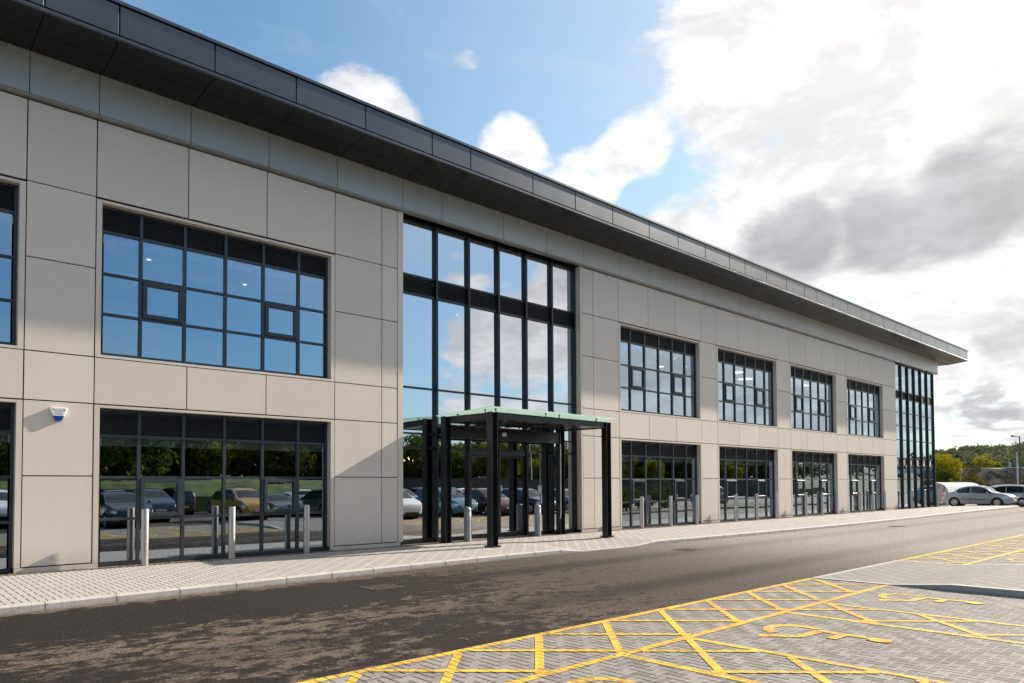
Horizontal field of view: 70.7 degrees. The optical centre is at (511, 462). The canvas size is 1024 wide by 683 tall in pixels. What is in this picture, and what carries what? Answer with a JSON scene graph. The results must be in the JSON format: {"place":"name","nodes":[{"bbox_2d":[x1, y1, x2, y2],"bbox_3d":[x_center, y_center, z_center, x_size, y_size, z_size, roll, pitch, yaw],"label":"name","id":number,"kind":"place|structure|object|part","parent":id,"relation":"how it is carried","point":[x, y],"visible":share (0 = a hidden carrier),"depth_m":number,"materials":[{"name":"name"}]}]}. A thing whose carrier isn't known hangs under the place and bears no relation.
{"place":"outdoors","nodes":[
{"label":"outdoors","id":0,"kind":"place"},
{"bbox_2d":[0,505,1017,605],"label":"pavement","id":1,"kind":"structure","parent":0,"point":[20,589],"depth_m":15.24,"materials":[{"name":"grey concrete"}]},
{"bbox_2d":[141,509,149,565],"bbox_3d":[-7.263,1.506,14.285,0.159,1.168,0.148,1,-2,-43],"label":"bollard","id":2,"kind":"object","parent":1,"relation":"on","point":[144,537],"visible":0.91,"depth_m":14.23,"materials":[{"name":"silver metal"}]},
{"bbox_2d":[228,507,235,559],"bbox_3d":[-6.002,1.537,15.461,0.148,1.168,0.148,1,-2,-43],"label":"bollard","id":3,"kind":"object","parent":1,"relation":"on","point":[231,533],"visible":0.88,"depth_m":15.41,"materials":[{"name":"silver metal"}]},
{"bbox_2d":[303,505,309,553],"bbox_3d":[-4.738,1.568,16.642,0.148,1.168,0.148,1,-2,-43],"label":"bollard","id":4,"kind":"object","parent":1,"relation":"on","point":[306,529],"visible":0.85,"depth_m":16.59,"materials":[{"name":"silver metal"}]},
{"bbox_2d":[464,507,470,541],"bbox_3d":[-1.214,1.715,20.017,0.166,0.961,0.175,-2,-2,39],"label":"bollard","id":5,"kind":"object","parent":1,"relation":"on","point":[467,524],"visible":1,"depth_m":19.95,"materials":[{"name":"silver metal"}]},
{"bbox_2d":[436,406,614,546],"bbox_3d":[0.551,0.437,20.632,5.136,3.557,2.250,1,-2,-43],"label":"entrance canopy","id":6,"kind":"object","parent":1,"relation":"on","point":[492,418],"visible":0.99,"depth_m":20.06,"materials":[{"name":"black metal"}]},
{"bbox_2d":[534,504,540,535],"bbox_3d":[0.799,1.767,21.993,0.166,0.961,0.175,-2,-2,39],"label":"bollard","id":7,"kind":"object","parent":1,"relation":"on","point":[537,519],"visible":0.97,"depth_m":21.93,"materials":[{"name":"silver metal"}]},
{"bbox_2d":[640,497,643,528],"bbox_3d":[4.551,1.794,25.314,0.148,1.168,0.148,1,-2,-43],"label":"bollard","id":8,"kind":"object","parent":1,"relation":"on","point":[641,512],"visible":0.91,"depth_m":25.26,"materials":[{"name":"silver metal"}]},
{"bbox_2d":[668,496,672,526],"bbox_3d":[5.816,1.825,26.494,0.148,1.168,0.148,1,-2,-43],"label":"bollard","id":9,"kind":"object","parent":1,"relation":"on","point":[670,510],"visible":0.91,"depth_m":26.44,"materials":[{"name":"silver metal"}]},
{"bbox_2d":[695,495,698,524],"bbox_3d":[7.080,1.856,27.675,0.148,1.168,0.148,1,-2,-43],"label":"bollard","id":10,"kind":"object","parent":1,"relation":"on","point":[696,512],"visible":0.93,"depth_m":27.62,"materials":[{"name":"silver metal"}]},
{"bbox_2d":[734,494,737,521],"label":"bollard","id":11,"kind":"object","parent":1,"relation":"on","point":[735,509],"visible":0.94,"depth_m":29.58,"materials":[{"name":"silver metal"}]},
{"bbox_2d":[755,494,758,519],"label":"bollard","id":12,"kind":"object","parent":1,"relation":"on","point":[756,508],"visible":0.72,"depth_m":30.77,"materials":[{"name":"silver metal"}]},
{"bbox_2d":[804,493,807,516],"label":"bollard","id":13,"kind":"object","parent":1,"relation":"on","point":[805,505],"visible":0.93,"depth_m":33.94,"materials":[{"name":"silver metal"}]},
{"bbox_2d":[858,491,861,512],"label":"bollard","id":14,"kind":"object","parent":1,"relation":"on","point":[860,503],"visible":0.94,"depth_m":38.27,"materials":[{"name":"silver metal"}]},
{"bbox_2d":[871,491,873,511],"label":"bollard","id":15,"kind":"object","parent":1,"relation":"on","point":[872,498],"visible":0.91,"depth_m":39.45,"materials":[{"name":"silver metal"}]},
{"bbox_2d":[910,490,912,508],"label":"bollard","id":16,"kind":"object","parent":1,"relation":"on","point":[911,499],"visible":0.91,"depth_m":43.53,"materials":[{"name":"silver metal"}]},
{"bbox_2d":[923,490,925,507],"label":"bollard","id":17,"kind":"object","parent":1,"relation":"on","point":[924,492],"visible":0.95,"depth_m":45.16,"materials":[{"name":"silver metal"}]},
{"bbox_2d":[946,489,947,505],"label":"bollard","id":18,"kind":"object","parent":1,"relation":"on","point":[946,497],"visible":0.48,"depth_m":48.14,"materials":[{"name":"silver metal"}]},
{"bbox_2d":[0,503,1023,682],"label":"road","id":19,"kind":"structure","parent":0,"point":[296,632],"depth_m":10.12,"materials":[{"name":"grey asphalt"}]},
{"bbox_2d":[358,584,404,590],"bbox_3d":[-2.185,2.115,12.149,0.600,0.029,0.520,1,-2,-43],"label":"drain grating","id":20,"kind":"object","parent":19,"relation":"on","point":[381,587],"visible":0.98,"depth_m":12.11,"materials":[{"name":"black metal"}]},
{"bbox_2d":[0,506,942,576],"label":"gravel margin","id":21,"kind":"object","parent":19,"relation":"on","point":[189,561],"visible":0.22,"depth_m":17.45,"materials":[{"name":"grey gravel"}]},
{"bbox_2d":[0,516,804,576],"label":"gravel stones","id":22,"kind":"object","parent":21,"relation":"on","point":[288,553],"visible":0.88,"depth_m":15.93,"materials":[{"name":"grey gravel"}]},
{"bbox_2d":[774,493,777,518],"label":"bollard","id":23,"kind":"object","parent":21,"relation":"on","point":[776,504],"visible":0.88,"depth_m":31.95,"materials":[{"name":"silver metal"}]},
{"bbox_2d":[820,492,823,515],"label":"bollard","id":24,"kind":"object","parent":21,"relation":"on","point":[822,502],"visible":0.93,"depth_m":35.12,"materials":[{"name":"silver metal"}]},
{"bbox_2d":[835,492,838,513],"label":"bollard","id":25,"kind":"object","parent":21,"relation":"on","point":[836,502],"visible":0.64,"depth_m":36.29,"materials":[{"name":"silver metal"}]},
{"bbox_2d":[883,491,885,510],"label":"bollard","id":26,"kind":"object","parent":21,"relation":"on","point":[884,498],"visible":0.88,"depth_m":40.63,"materials":[{"name":"silver metal"}]},
{"bbox_2d":[936,489,938,506],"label":"bollard","id":27,"kind":"object","parent":21,"relation":"on","point":[937,497],"visible":0.9,"depth_m":46.80,"materials":[{"name":"silver metal"}]},
{"bbox_2d":[0,0,968,573],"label":"office building","id":28,"kind":"structure","parent":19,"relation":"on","point":[268,300],"depth_m":17.54,"materials":[{"name":"grey"}]},
{"bbox_2d":[0,398,22,572],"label":"window","id":29,"kind":"structure","parent":28,"relation":"in","point":[11,410],"depth_m":13.13,"materials":[{"name":"grey metal"}]},
{"bbox_2d":[0,176,25,348],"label":"window","id":30,"kind":"structure","parent":28,"relation":"in","point":[12,191],"depth_m":13.24,"materials":[{"name":"glass"}]},
{"bbox_2d":[50,407,66,420],"bbox_3d":[-8.503,-0.898,13.536,0.280,0.250,0.064,1,-2,-43],"label":"alarm box","id":31,"kind":"object","parent":28,"relation":"attached to","point":[58,414],"visible":1,"depth_m":13.51,"materials":[{"name":"white plastic"}]},
{"bbox_2d":[92,404,333,565],"bbox_3d":[-6.303,0.505,15.810,5.170,3.147,0.334,1,-2,-43],"label":"window","id":32,"kind":"structure","parent":28,"relation":"in","point":[185,467],"depth_m":15.58,"materials":[{"name":"clear glass"}]},
{"bbox_2d":[95,199,334,381],"bbox_3d":[-6.322,-3.550,15.937,5.170,3.105,0.334,1,-2,-43],"label":"window","id":33,"kind":"structure","parent":28,"relation":"in","point":[177,291],"depth_m":15.72,"materials":[{"name":"glass"}]},
{"bbox_2d":[618,323,701,419],"bbox_3d":[5.522,-3.264,26.944,5.173,3.105,0.259,1,-2,-43],"label":"window","id":34,"kind":"structure","parent":28,"relation":"in","point":[660,373],"depth_m":26.97,"materials":[{"name":"glass"}]},
{"bbox_2d":[619,438,702,528],"bbox_3d":[5.542,0.791,26.817,5.173,3.147,0.259,1,-2,-43],"label":"window","id":35,"kind":"structure","parent":28,"relation":"in","point":[652,470],"depth_m":26.83,"materials":[{"name":"clear glass"}]},
{"bbox_2d":[716,346,777,427],"bbox_3d":[10.158,-3.151,31.271,5.166,3.105,0.259,1,-2,-43],"label":"window","id":36,"kind":"structure","parent":28,"relation":"in","point":[747,384],"depth_m":31.37,"materials":[{"name":"glass"}]},
{"bbox_2d":[717,445,779,521],"bbox_3d":[10.177,0.904,31.144,5.166,3.147,0.259,1,-2,-43],"label":"window","id":37,"kind":"structure","parent":28,"relation":"in","point":[743,471],"depth_m":31.20,"materials":[{"name":"clear glass"}]},
{"bbox_2d":[789,363,837,433],"bbox_3d":[14.817,-3.037,35.621,5.193,3.105,0.259,1,-2,-43],"label":"window","id":38,"kind":"structure","parent":28,"relation":"in","point":[813,392],"depth_m":35.82,"materials":[{"name":"glass"}]},
{"bbox_2d":[791,449,838,515],"bbox_3d":[14.837,1.018,35.494,5.193,3.147,0.259,1,-2,-43],"label":"window","id":39,"kind":"structure","parent":28,"relation":"in","point":[813,473],"depth_m":35.67,"materials":[{"name":"clear glass"}]},
{"bbox_2d":[846,377,883,438],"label":"window","id":40,"kind":"structure","parent":28,"relation":"in","point":[864,400],"depth_m":40.23,"materials":[{"name":"glass"}]},
{"bbox_2d":[847,453,884,511],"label":"window","id":41,"kind":"structure","parent":28,"relation":"in","point":[866,472],"depth_m":40.08,"materials":[{"name":"clear glass"}]},
{"bbox_2d":[0,506,1019,614],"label":"kerb","id":42,"kind":"structure","parent":19,"relation":"on","point":[73,602],"depth_m":13.39,"materials":[{"name":"concrete"}]},
{"bbox_2d":[671,548,700,550],"bbox_3d":[4.561,2.292,18.871,0.600,0.029,0.520,1,-2,-43],"label":"drain grating","id":43,"kind":"object","parent":19,"relation":"on","point":[686,549],"visible":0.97,"depth_m":18.83,"materials":[{"name":"black metal"}]},
{"bbox_2d":[811,560,1023,597],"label":"island kerb","id":44,"kind":"structure","parent":19,"relation":"on","point":[986,590],"depth_m":11.46,"materials":[{"name":"concrete"}]},
{"bbox_2d":[822,561,1023,589],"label":"island paving","id":45,"kind":"structure","parent":44,"relation":"on","point":[996,576],"depth_m":13.14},
{"bbox_2d":[936,482,977,502],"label":"cycle shelter","id":46,"kind":"object","parent":19,"relation":"on","point":[941,487],"visible":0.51,"depth_m":57.66,"materials":[{"name":"white plastic"}]},
{"bbox_2d":[941,485,1016,505],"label":"car","id":47,"kind":"object","parent":19,"relation":"on","point":[975,494],"visible":0.98,"depth_m":50.49,"materials":[{"name":"silver metal"}]},
{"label":"side window","id":48,"kind":"part","parent":47,"relation":"part of","materials":[{"name":"black glass"}]},
{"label":"side window","id":49,"kind":"part","parent":47,"relation":"part of","materials":[{"name":"black glass"}]},
{"bbox_2d":[977,485,1023,506],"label":"car","id":50,"kind":"object","parent":19,"relation":"on","point":[1017,491],"visible":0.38,"depth_m":51.41,"materials":[{"name":"silver metal"}]},
{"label":"side window","id":51,"kind":"part","parent":50,"relation":"part of","materials":[{"name":"black glass"}]},
{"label":"side window","id":52,"kind":"part","parent":50,"relation":"part of","materials":[{"name":"black glass"}]},
{"bbox_2d":[1011,435,1021,484],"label":"lamp post","id":53,"kind":"object","parent":19,"relation":"on","point":[1019,457],"visible":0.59,"depth_m":66.84,"materials":[{"name":"grey metal"}]},
{"bbox_2d":[1016,451,1018,484],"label":"lamp post","id":54,"kind":"object","parent":19,"relation":"on","point":[1017,468],"visible":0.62,"depth_m":61.91,"materials":[{"name":"metal"}]},
{"bbox_2d":[120,0,1023,450],"label":"sky","id":55,"kind":"structure","parent":0,"point":[869,154],"materials":[{"name":"blue"}]},
{"bbox_2d":[315,536,1023,682],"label":"parking bays","id":56,"kind":"object","parent":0,"point":[942,657],"visible":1,"depth_m":7.68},
{"bbox_2d":[566,677,637,682],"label":"wheelchair symbol","id":57,"kind":"object","parent":56,"relation":"on","point":[582,680],"visible":1,"depth_m":6.30,"materials":[{"name":"yellow paint"}]},
{"bbox_2d":[297,534,1023,682],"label":"parking markings","id":58,"kind":"object","parent":56,"relation":"on","point":[539,650],"visible":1,"depth_m":7.76,"materials":[{"name":"yellow paint"}]},
{"bbox_2d":[759,624,892,641],"bbox_3d":[3.530,1.950,8.280,1.378,0.005,0.833,-1,-2,16],"label":"wheelchair symbol","id":59,"kind":"object","parent":56,"relation":"on","point":[769,628],"visible":1,"depth_m":8.16,"materials":[{"name":"yellow paint"}]},
{"bbox_2d":[877,593,985,603],"bbox_3d":[6.110,2.013,10.689,1.378,0.005,0.833,-1,-2,16],"label":"wheelchair symbol","id":60,"kind":"object","parent":56,"relation":"on","point":[916,599],"visible":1,"depth_m":10.57,"materials":[{"name":"yellow paint"}]},
{"bbox_2d":[1007,558,1023,561],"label":"wheelchair symbol","id":61,"kind":"object","parent":56,"relation":"on","point":[1015,560],"visible":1,"depth_m":15.79,"materials":[{"name":"yellow paint"}]},
{"bbox_2d":[946,468,1023,486],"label":"brown bank","id":62,"kind":"structure","parent":0,"point":[993,481],"depth_m":79.89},
{"bbox_2d":[953,469,1023,485],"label":"bank scrub","id":63,"kind":"object","parent":62,"relation":"on","point":[1014,478],"visible":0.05,"depth_m":79.21,"materials":[{"name":"green plant"}]},
{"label":"hill","id":64,"kind":"structure","parent":0,"visible":0},
{"bbox_2d":[935,440,1023,467],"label":"wood","id":65,"kind":"object","parent":64,"relation":"on","point":[967,454],"visible":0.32,"depth_m":226.32,"materials":[{"name":"green plant"}]},
{"bbox_2d":[972,454,993,467],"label":"golden tree","id":66,"kind":"object","parent":64,"relation":"on","point":[983,463],"visible":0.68,"depth_m":171.66,"materials":[{"name":"yellow plant"}]},
{"bbox_2d":[991,461,1002,467],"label":"pale tree","id":67,"kind":"object","parent":64,"relation":"on","point":[997,464],"visible":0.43,"depth_m":168.41,"materials":[{"name":"green plant"}]},
{"label":"ground","id":68,"kind":"structure","parent":0,"visible":0},
{"bbox_2d":[936,468,958,481],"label":"dark green shrub","id":69,"kind":"object","parent":68,"relation":"on","point":[945,476],"visible":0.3,"depth_m":73.30,"materials":[{"name":"green plant"}]},
{"bbox_2d":[935,453,964,481],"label":"yellow green tree","id":70,"kind":"object","parent":68,"relation":"on","point":[950,466],"visible":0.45,"depth_m":74.48,"materials":[{"name":"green plant"}]},
{"bbox_2d":[962,465,984,485],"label":"shrub","id":71,"kind":"object","parent":68,"relation":"on","point":[975,478],"visible":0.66,"depth_m":74.60,"materials":[{"name":"green plant"}]},
{"bbox_2d":[1012,475,1023,484],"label":"hedge bush","id":72,"kind":"object","parent":68,"relation":"on","point":[1022,481],"visible":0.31,"depth_m":76.68,"materials":[{"name":"green plant"}]}
]}

